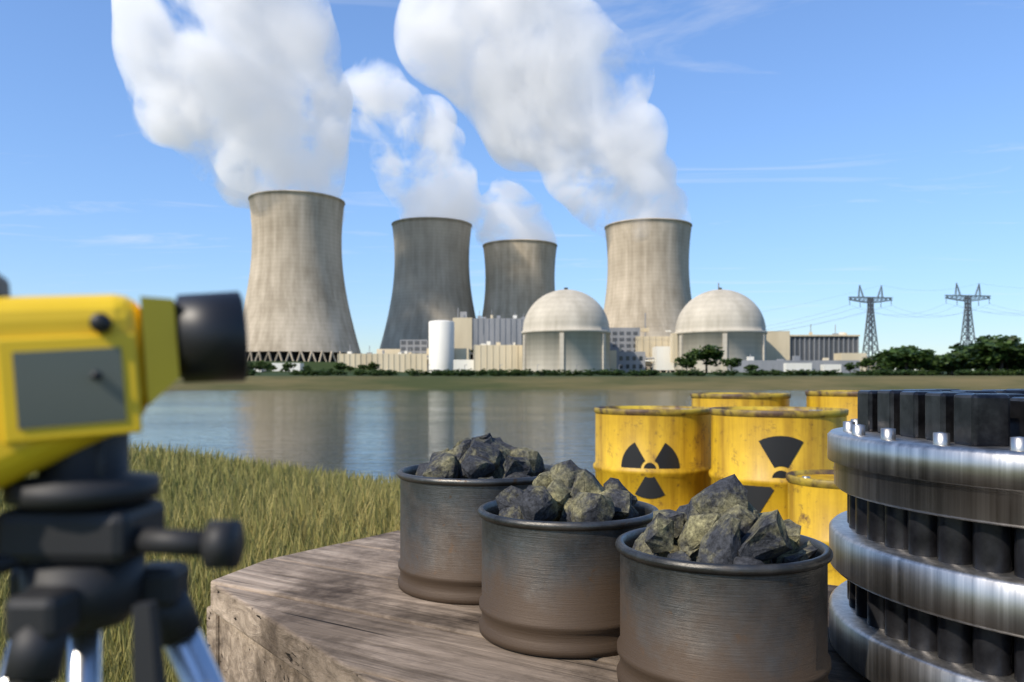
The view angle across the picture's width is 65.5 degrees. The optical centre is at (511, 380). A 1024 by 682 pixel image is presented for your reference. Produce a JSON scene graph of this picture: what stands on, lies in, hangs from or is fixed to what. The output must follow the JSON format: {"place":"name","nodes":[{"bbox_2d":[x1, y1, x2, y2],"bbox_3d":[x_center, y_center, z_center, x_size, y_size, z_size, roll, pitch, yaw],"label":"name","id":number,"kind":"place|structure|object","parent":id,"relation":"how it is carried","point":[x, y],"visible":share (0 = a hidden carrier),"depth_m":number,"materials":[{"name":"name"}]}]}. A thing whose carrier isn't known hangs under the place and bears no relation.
{"place":"outdoors","nodes":[
{"label":"outdoors","id":0,"kind":"place"},
{"bbox_2d":[0,439,399,681],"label":"meadow grass","id":1,"kind":"structure","parent":0,"point":[281,509],"depth_m":4.44,"materials":[{"name":"green plant"}]},
{"bbox_2d":[0,361,1023,512],"bbox_3d":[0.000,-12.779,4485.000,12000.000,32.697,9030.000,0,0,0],"label":"ground","id":2,"kind":"structure","parent":0,"point":[267,379],"depth_m":245.89,"materials":[{"name":"green plant"}]},
{"bbox_2d":[0,275,247,681],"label":"survey instrument on tripod","id":3,"kind":"object","parent":2,"relation":"on","point":[85,380],"visible":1,"depth_m":0.19,"materials":[{"name":"yellow plastic"}]},
{"bbox_2d":[255,364,265,372],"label":"tree","id":4,"kind":"object","parent":2,"relation":"on","point":[258,366],"visible":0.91,"depth_m":526.58,"materials":[{"name":"green plant"}]},
{"bbox_2d":[255,360,270,371],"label":"tree","id":5,"kind":"object","parent":2,"relation":"on","point":[262,362],"visible":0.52,"depth_m":570.42,"materials":[{"name":"green plant"}]},
{"bbox_2d":[282,363,296,371],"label":"tree","id":6,"kind":"object","parent":2,"relation":"on","point":[289,365],"visible":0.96,"depth_m":606.18,"materials":[{"name":"green plant"}]},
{"bbox_2d":[244,190,361,361],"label":"cooling tower","id":7,"kind":"structure","parent":2,"relation":"on","point":[296,307],"depth_m":757.38,"materials":[{"name":"concrete"}]},
{"bbox_2d":[298,369,311,375],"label":"bush","id":8,"kind":"object","parent":2,"relation":"on","point":[305,373],"visible":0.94,"depth_m":265.90,"materials":[{"name":"green plant"}]},
{"bbox_2d":[308,369,325,375],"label":"bush","id":9,"kind":"object","parent":2,"relation":"on","point":[313,372],"visible":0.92,"depth_m":262.70,"materials":[{"name":"green plant"}]},
{"bbox_2d":[316,368,330,375],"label":"bush","id":10,"kind":"object","parent":2,"relation":"on","point":[320,373],"visible":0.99,"depth_m":262.18,"materials":[{"name":"green plant"}]},
{"bbox_2d":[330,369,346,374],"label":"bush","id":11,"kind":"object","parent":2,"relation":"on","point":[340,372],"visible":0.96,"depth_m":287.68,"materials":[{"name":"green plant"}]},
{"bbox_2d":[334,362,348,369],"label":"tree","id":12,"kind":"object","parent":2,"relation":"on","point":[340,366],"visible":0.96,"depth_m":513.46,"materials":[{"name":"green plant"}]},
{"bbox_2d":[354,370,368,375],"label":"bush","id":13,"kind":"object","parent":2,"relation":"on","point":[358,372],"visible":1,"depth_m":272.21,"materials":[{"name":"green plant"}]},
{"bbox_2d":[363,361,379,369],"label":"tree","id":14,"kind":"object","parent":2,"relation":"on","point":[371,365],"visible":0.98,"depth_m":499.02,"materials":[{"name":"green plant"}]},
{"bbox_2d":[367,369,377,375],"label":"bush","id":15,"kind":"object","parent":2,"relation":"on","point":[372,373],"visible":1,"depth_m":261.86,"materials":[{"name":"green plant"}]},
{"bbox_2d":[379,370,393,375],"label":"bush","id":16,"kind":"object","parent":2,"relation":"on","point":[382,373],"visible":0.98,"depth_m":271.61,"materials":[{"name":"green plant"}]},
{"bbox_2d":[409,370,422,375],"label":"bush","id":17,"kind":"object","parent":2,"relation":"on","point":[412,373],"visible":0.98,"depth_m":262.67,"materials":[{"name":"green plant"}]},
{"bbox_2d":[419,370,429,375],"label":"bush","id":18,"kind":"object","parent":2,"relation":"on","point":[425,373],"visible":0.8,"depth_m":277.22,"materials":[{"name":"green plant"}]},
{"bbox_2d":[380,217,475,359],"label":"cooling tower","id":19,"kind":"structure","parent":2,"relation":"on","point":[431,281],"depth_m":964.39,"materials":[{"name":"concrete"}]},
{"bbox_2d":[428,370,441,375],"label":"bush","id":20,"kind":"object","parent":2,"relation":"on","point":[435,374],"visible":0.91,"depth_m":273.57,"materials":[{"name":"green plant"}]},
{"bbox_2d":[441,368,453,375],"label":"bush","id":21,"kind":"object","parent":2,"relation":"on","point":[444,372],"visible":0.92,"depth_m":264.82,"materials":[{"name":"green plant"}]},
{"bbox_2d":[447,369,463,375],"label":"bush","id":22,"kind":"object","parent":2,"relation":"on","point":[457,372],"visible":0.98,"depth_m":263.06,"materials":[{"name":"green plant"}]},
{"bbox_2d":[461,370,472,375],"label":"bush","id":23,"kind":"object","parent":2,"relation":"on","point":[468,373],"visible":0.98,"depth_m":263.77,"materials":[{"name":"green plant"}]},
{"bbox_2d":[474,370,487,375],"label":"bush","id":24,"kind":"object","parent":2,"relation":"on","point":[480,372],"visible":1,"depth_m":270.55,"materials":[{"name":"green plant"}]},
{"bbox_2d":[489,370,502,375],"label":"bush","id":25,"kind":"object","parent":2,"relation":"on","point":[496,374],"visible":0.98,"depth_m":262.82,"materials":[{"name":"green plant"}]},
{"bbox_2d":[503,369,514,375],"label":"bush","id":26,"kind":"object","parent":2,"relation":"on","point":[506,373],"visible":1,"depth_m":262.71,"materials":[{"name":"green plant"}]},
{"bbox_2d":[472,239,556,359],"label":"cooling tower","id":27,"kind":"structure","parent":2,"relation":"on","point":[519,277],"depth_m":961.37,"materials":[{"name":"concrete"}]},
{"bbox_2d":[517,370,526,375],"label":"bush","id":28,"kind":"object","parent":2,"relation":"on","point":[521,373],"visible":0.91,"depth_m":270.90,"materials":[{"name":"green plant"}]},
{"bbox_2d":[207,531,870,681],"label":"wooden table","id":29,"kind":"object","parent":2,"relation":"on","point":[349,611],"visible":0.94,"depth_m":1.14,"materials":[{"name":"brown wood"}]},
{"bbox_2d":[397,464,552,604],"bbox_3d":[-0.051,0.244,1.337,0.281,0.192,0.281,0,0,0],"label":"metal bucket","id":30,"kind":"object","parent":29,"relation":"on","point":[440,560],"visible":0.41,"depth_m":1.21,"materials":[{"name":"metal"}]},
{"bbox_2d":[415,433,544,478],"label":"ore rocks","id":31,"kind":"object","parent":30,"relation":"on","point":[487,456],"visible":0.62,"depth_m":1.29,"materials":[{"name":"grey stone"}]},
{"bbox_2d":[478,500,657,657],"bbox_3d":[0.077,0.256,1.090,0.247,0.168,0.247,0,0,0],"label":"metal bucket","id":32,"kind":"object","parent":29,"relation":"on","point":[551,589],"visible":0.66,"depth_m":0.98,"materials":[{"name":"metal"}]},
{"bbox_2d":[496,459,638,521],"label":"rocks","id":33,"kind":"object","parent":32,"relation":"in","point":[570,490],"visible":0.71,"depth_m":1.05,"materials":[{"name":"grey stone"}]},
{"bbox_2d":[615,527,832,681],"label":"metal bucket","id":34,"kind":"object","parent":29,"relation":"on","point":[685,621],"visible":0.84,"depth_m":0.80,"materials":[{"name":"metal"}]},
{"bbox_2d":[632,474,817,564],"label":"ore rocks","id":35,"kind":"object","parent":34,"relation":"on","point":[722,521],"visible":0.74,"depth_m":0.87,"materials":[{"name":"grey stone"}]},
{"bbox_2d":[827,389,1023,681],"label":"fuel rod assembly","id":36,"kind":"object","parent":29,"relation":"on","point":[926,537],"visible":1,"depth_m":0.81,"materials":[{"name":"metal"}]},
{"bbox_2d":[534,370,549,375],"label":"bush","id":37,"kind":"object","parent":2,"relation":"on","point":[537,372],"visible":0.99,"depth_m":273.91,"materials":[{"name":"green plant"}]},
{"bbox_2d":[548,370,562,375],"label":"bush","id":38,"kind":"object","parent":2,"relation":"on","point":[554,373],"visible":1,"depth_m":272.43,"materials":[{"name":"green plant"}]},
{"bbox_2d":[559,369,571,375],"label":"bush","id":39,"kind":"object","parent":2,"relation":"on","point":[564,372],"visible":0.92,"depth_m":272.88,"materials":[{"name":"green plant"}]},
{"bbox_2d":[521,288,610,371],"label":"reactor dome","id":40,"kind":"structure","parent":2,"relation":"on","point":[566,329],"depth_m":592.07,"materials":[{"name":"concrete"}]},
{"bbox_2d":[253,283,879,372],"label":"power plant buildings","id":41,"kind":"structure","parent":2,"relation":"on","point":[491,342],"depth_m":652.00,"materials":[{"name":"beige concrete"}]},
{"bbox_2d":[567,370,582,375],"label":"bush","id":42,"kind":"object","parent":2,"relation":"on","point":[573,373],"visible":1,"depth_m":271.81,"materials":[{"name":"green plant"}]},
{"bbox_2d":[582,370,594,375],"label":"bush","id":43,"kind":"object","parent":2,"relation":"on","point":[590,373],"visible":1,"depth_m":272.03,"materials":[{"name":"green plant"}]},
{"bbox_2d":[605,369,615,375],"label":"bush","id":44,"kind":"object","parent":2,"relation":"on","point":[611,373],"visible":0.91,"depth_m":277.08,"materials":[{"name":"green plant"}]},
{"bbox_2d":[609,369,625,375],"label":"bush","id":45,"kind":"object","parent":2,"relation":"on","point":[617,371],"visible":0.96,"depth_m":275.84,"materials":[{"name":"green plant"}]},
{"bbox_2d":[628,370,643,375],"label":"bush","id":46,"kind":"object","parent":2,"relation":"on","point":[637,373],"visible":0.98,"depth_m":264.90,"materials":[{"name":"green plant"}]},
{"bbox_2d":[641,370,650,375],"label":"bush","id":47,"kind":"object","parent":2,"relation":"on","point":[646,373],"visible":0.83,"depth_m":266.60,"materials":[{"name":"green plant"}]},
{"bbox_2d":[604,218,691,371],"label":"cooling tower","id":48,"kind":"structure","parent":2,"relation":"on","point":[648,267],"depth_m":823.52,"materials":[{"name":"concrete"}]},
{"bbox_2d":[593,406,710,510],"bbox_3d":[0.715,0.575,4.050,0.602,0.880,0.602,0,0,0],"label":"waste drum","id":49,"kind":"object","parent":2,"relation":"on","point":[659,457],"visible":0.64,"depth_m":3.79,"materials":[{"name":"yellow paint"}]},
{"bbox_2d":[648,370,662,375],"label":"bush","id":50,"kind":"object","parent":2,"relation":"on","point":[651,372],"visible":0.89,"depth_m":275.24,"materials":[{"name":"green plant"}]},
{"bbox_2d":[673,370,686,375],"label":"bush","id":51,"kind":"object","parent":2,"relation":"on","point":[681,372],"visible":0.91,"depth_m":271.98,"materials":[{"name":"green plant"}]},
{"bbox_2d":[674,354,697,370],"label":"tree","id":52,"kind":"object","parent":2,"relation":"on","point":[689,361],"visible":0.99,"depth_m":452.23,"materials":[{"name":"green plant"}]},
{"bbox_2d":[682,369,695,375],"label":"bush","id":53,"kind":"object","parent":2,"relation":"on","point":[690,372],"visible":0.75,"depth_m":269.12,"materials":[{"name":"green plant"}]},
{"bbox_2d":[694,370,706,375],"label":"bush","id":54,"kind":"object","parent":2,"relation":"on","point":[699,373],"visible":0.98,"depth_m":265.00,"materials":[{"name":"green plant"}]},
{"bbox_2d":[686,344,724,373],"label":"tree","id":55,"kind":"object","parent":2,"relation":"on","point":[712,353],"visible":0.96,"depth_m":456.68,"materials":[{"name":"green plant"}]},
{"bbox_2d":[674,288,766,371],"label":"reactor dome","id":56,"kind":"structure","parent":2,"relation":"on","point":[732,323],"depth_m":592.57,"materials":[{"name":"concrete"}]},
{"bbox_2d":[713,370,730,375],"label":"bush","id":57,"kind":"object","parent":2,"relation":"on","point":[722,373],"visible":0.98,"depth_m":273.53,"materials":[{"name":"green plant"}]},
{"bbox_2d":[720,357,742,368],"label":"tree","id":58,"kind":"object","parent":2,"relation":"on","point":[732,362],"visible":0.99,"depth_m":448.47,"materials":[{"name":"green plant"}]},
{"bbox_2d":[690,393,790,406],"bbox_3d":[1.402,0.515,4.900,0.602,0.880,0.602,0,0,0],"label":"waste drum","id":59,"kind":"object","parent":2,"relation":"on","point":[733,399],"visible":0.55,"depth_m":4.66,"materials":[{"name":"yellow paint"}]},
{"bbox_2d":[744,364,758,370],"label":"tree","id":60,"kind":"object","parent":2,"relation":"on","point":[750,367],"visible":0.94,"depth_m":439.13,"materials":[{"name":"green plant"}]},
{"bbox_2d":[748,369,761,375],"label":"bush","id":61,"kind":"object","parent":2,"relation":"on","point":[755,371],"visible":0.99,"depth_m":270.36,"materials":[{"name":"green plant"}]},
{"bbox_2d":[761,369,780,375],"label":"bush","id":62,"kind":"object","parent":2,"relation":"on","point":[774,372],"visible":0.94,"depth_m":272.06,"materials":[{"name":"green plant"}]},
{"bbox_2d":[709,406,848,519],"bbox_3d":[1.199,0.566,3.600,0.602,0.885,0.602,0,0,0],"label":"waste drum","id":63,"kind":"object","parent":2,"relation":"on","point":[759,452],"visible":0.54,"depth_m":3.35,"materials":[{"name":"yellow paint"}]},
{"bbox_2d":[781,369,797,375],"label":"bush","id":64,"kind":"object","parent":2,"relation":"on","point":[789,372],"visible":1,"depth_m":264.07,"materials":[{"name":"green plant"}]},
{"bbox_2d":[797,369,820,375],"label":"bush","id":65,"kind":"object","parent":2,"relation":"on","point":[806,372],"visible":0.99,"depth_m":269.62,"materials":[{"name":"green plant"}]},
{"bbox_2d":[786,469,846,585],"bbox_3d":[1.240,0.685,3.000,0.402,0.660,0.402,0,0,0],"label":"waste drum","id":66,"kind":"object","parent":2,"relation":"on","point":[817,501],"visible":0.23,"depth_m":2.88,"materials":[{"name":"yellow paint"}]},
{"bbox_2d":[821,370,835,375],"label":"bush","id":67,"kind":"object","parent":2,"relation":"on","point":[824,373],"visible":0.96,"depth_m":266.55,"materials":[{"name":"green plant"}]},
{"bbox_2d":[805,390,859,420],"bbox_3d":[2.009,0.497,4.600,0.602,0.880,0.602,0,0,0],"label":"waste drum","id":68,"kind":"object","parent":2,"relation":"on","point":[846,399],"visible":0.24,"depth_m":4.41,"materials":[{"name":"yellow paint"}]},
{"bbox_2d":[823,369,842,375],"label":"bush","id":69,"kind":"object","parent":2,"relation":"on","point":[835,373],"visible":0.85,"depth_m":266.65,"materials":[{"name":"green plant"}]},
{"bbox_2d":[843,362,859,371],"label":"tree","id":70,"kind":"object","parent":2,"relation":"on","point":[849,366],"visible":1,"depth_m":468.86,"materials":[{"name":"green plant"}]},
{"bbox_2d":[858,369,872,375],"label":"bush","id":71,"kind":"object","parent":2,"relation":"on","point":[867,372],"visible":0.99,"depth_m":267.69,"materials":[{"name":"green plant"}]},
{"bbox_2d":[856,356,875,369],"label":"tree","id":72,"kind":"object","parent":2,"relation":"on","point":[865,362],"visible":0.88,"depth_m":478.18,"materials":[{"name":"green plant"}]},
{"bbox_2d":[848,285,892,369],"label":"pylon","id":73,"kind":"object","parent":2,"relation":"on","point":[870,302],"visible":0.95,"depth_m":618.98,"materials":[{"name":"grey metal"}]},
{"bbox_2d":[611,284,1023,340],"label":"power lines","id":74,"kind":"object","parent":73,"relation":"attached to","point":[862,313],"visible":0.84,"depth_m":639.29,"materials":[{"name":"grey metal"}]},
{"bbox_2d":[869,356,882,361],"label":"tree","id":75,"kind":"object","parent":2,"relation":"on","point":[878,359],"visible":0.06,"depth_m":412.28,"materials":[{"name":"green plant"}]},
{"bbox_2d":[868,363,896,370],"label":"tree","id":76,"kind":"object","parent":2,"relation":"on","point":[879,365],"visible":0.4,"depth_m":355.62,"materials":[{"name":"green plant"}]},
{"bbox_2d":[873,369,895,375],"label":"bush","id":77,"kind":"object","parent":2,"relation":"on","point":[881,372],"visible":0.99,"depth_m":261.84,"materials":[{"name":"green plant"}]},
{"bbox_2d":[879,358,909,369],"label":"tree","id":78,"kind":"object","parent":2,"relation":"on","point":[898,366],"visible":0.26,"depth_m":334.68,"materials":[{"name":"green plant"}]},
{"bbox_2d":[869,346,921,362],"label":"tree","id":79,"kind":"object","parent":2,"relation":"on","point":[891,348],"visible":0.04,"depth_m":412.38,"materials":[{"name":"green plant"}]},
{"bbox_2d":[892,369,914,375],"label":"bush","id":80,"kind":"object","parent":2,"relation":"on","point":[903,372],"visible":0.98,"depth_m":263.13,"materials":[{"name":"green plant"}]},
{"bbox_2d":[874,350,936,375],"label":"tree","id":81,"kind":"object","parent":2,"relation":"on","point":[913,357],"visible":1,"depth_m":290.74,"materials":[{"name":"green plant"}]},
{"bbox_2d":[883,347,935,369],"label":"tree","id":82,"kind":"object","parent":2,"relation":"on","point":[900,349],"visible":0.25,"depth_m":298.08,"materials":[{"name":"green plant"}]},
{"bbox_2d":[915,369,928,375],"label":"bush","id":83,"kind":"object","parent":2,"relation":"on","point":[923,372],"visible":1,"depth_m":266.10,"materials":[{"name":"green plant"}]},
{"bbox_2d":[910,356,944,370],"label":"tree","id":84,"kind":"object","parent":2,"relation":"on","point":[917,368],"visible":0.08,"depth_m":313.68,"materials":[{"name":"green plant"}]},
{"bbox_2d":[928,370,939,375],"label":"bush","id":85,"kind":"object","parent":2,"relation":"on","point":[934,372],"visible":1,"depth_m":284.28,"materials":[{"name":"green plant"}]},
{"bbox_2d":[921,358,948,375],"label":"tree","id":86,"kind":"object","parent":2,"relation":"on","point":[935,364],"visible":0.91,"depth_m":294.95,"materials":[{"name":"green plant"}]},
{"bbox_2d":[938,364,964,373],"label":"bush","id":87,"kind":"object","parent":2,"relation":"on","point":[949,368],"visible":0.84,"depth_m":305.22,"materials":[{"name":"green plant"}]},
{"bbox_2d":[935,353,974,375],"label":"tree","id":88,"kind":"object","parent":2,"relation":"on","point":[952,359],"visible":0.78,"depth_m":302.83,"materials":[{"name":"green plant"}]},
{"bbox_2d":[947,350,968,370],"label":"tree","id":89,"kind":"object","parent":2,"relation":"on","point":[960,351],"visible":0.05,"depth_m":376.15,"materials":[{"name":"green plant"}]},
{"bbox_2d":[954,369,970,375],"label":"bush","id":90,"kind":"object","parent":2,"relation":"on","point":[962,373],"visible":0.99,"depth_m":262.48,"materials":[{"name":"green plant"}]},
{"bbox_2d":[958,353,976,369],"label":"tree","id":91,"kind":"object","parent":2,"relation":"on","point":[971,361],"visible":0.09,"depth_m":327.52,"materials":[{"name":"green plant"}]},
{"bbox_2d":[945,283,990,369],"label":"pylon","id":92,"kind":"object","parent":2,"relation":"on","point":[966,300],"visible":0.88,"depth_m":658.81,"materials":[{"name":"grey metal"}]},
{"bbox_2d":[969,368,983,375],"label":"bush","id":93,"kind":"object","parent":2,"relation":"on","point":[975,373],"visible":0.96,"depth_m":263.04,"materials":[{"name":"green plant"}]},
{"bbox_2d":[973,369,991,375],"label":"bush","id":94,"kind":"object","parent":2,"relation":"on","point":[985,372],"visible":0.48,"depth_m":266.74,"materials":[{"name":"green plant"}]},
{"bbox_2d":[948,334,1022,353],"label":"tree","id":95,"kind":"object","parent":2,"relation":"on","point":[957,347],"visible":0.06,"depth_m":419.24,"materials":[{"name":"green plant"}]},
{"bbox_2d":[968,353,1004,375],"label":"tree","id":96,"kind":"object","parent":2,"relation":"on","point":[976,362],"visible":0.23,"depth_m":309.29,"materials":[{"name":"green plant"}]},
{"bbox_2d":[963,335,1023,375],"bbox_3d":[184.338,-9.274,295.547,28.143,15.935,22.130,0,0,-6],"label":"tree","id":97,"kind":"object","parent":2,"relation":"on","point":[997,351],"visible":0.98,"depth_m":293.48,"materials":[{"name":"green plant"}]},
{"bbox_2d":[988,369,999,375],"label":"bush","id":98,"kind":"object","parent":2,"relation":"on","point":[994,372],"visible":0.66,"depth_m":288.13,"materials":[{"name":"green plant"}]},
{"bbox_2d":[977,356,1020,368],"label":"tree","id":99,"kind":"object","parent":2,"relation":"on","point":[1008,364],"visible":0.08,"depth_m":302.82,"materials":[{"name":"green plant"}]},
{"bbox_2d":[996,368,1008,375],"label":"bush","id":100,"kind":"object","parent":2,"relation":"on","point":[1002,373],"visible":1,"depth_m":269.86,"materials":[{"name":"green plant"}]},
{"bbox_2d":[993,343,1023,375],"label":"tree","id":101,"kind":"object","parent":2,"relation":"on","point":[1007,367],"visible":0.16,"depth_m":298.69,"materials":[{"name":"green plant"}]},
{"bbox_2d":[1005,369,1019,375],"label":"bush","id":102,"kind":"object","parent":2,"relation":"on","point":[1013,372],"visible":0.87,"depth_m":271.50,"materials":[{"name":"green plant"}]},
{"bbox_2d":[1008,362,1023,375],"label":"tree","id":103,"kind":"object","parent":2,"relation":"on","point":[1017,366],"visible":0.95,"depth_m":300.70,"materials":[{"name":"green plant"}]},
{"bbox_2d":[0,0,1023,370],"label":"sky","id":104,"kind":"structure","parent":0,"point":[812,151],"materials":[{"name":"blue"}]},
{"bbox_2d":[129,389,1005,483],"bbox_3d":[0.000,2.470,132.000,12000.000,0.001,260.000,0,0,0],"label":"water","id":105,"kind":"structure","parent":0,"point":[388,432],"depth_m":48.57,"materials":[{"name":"blue liquid"}]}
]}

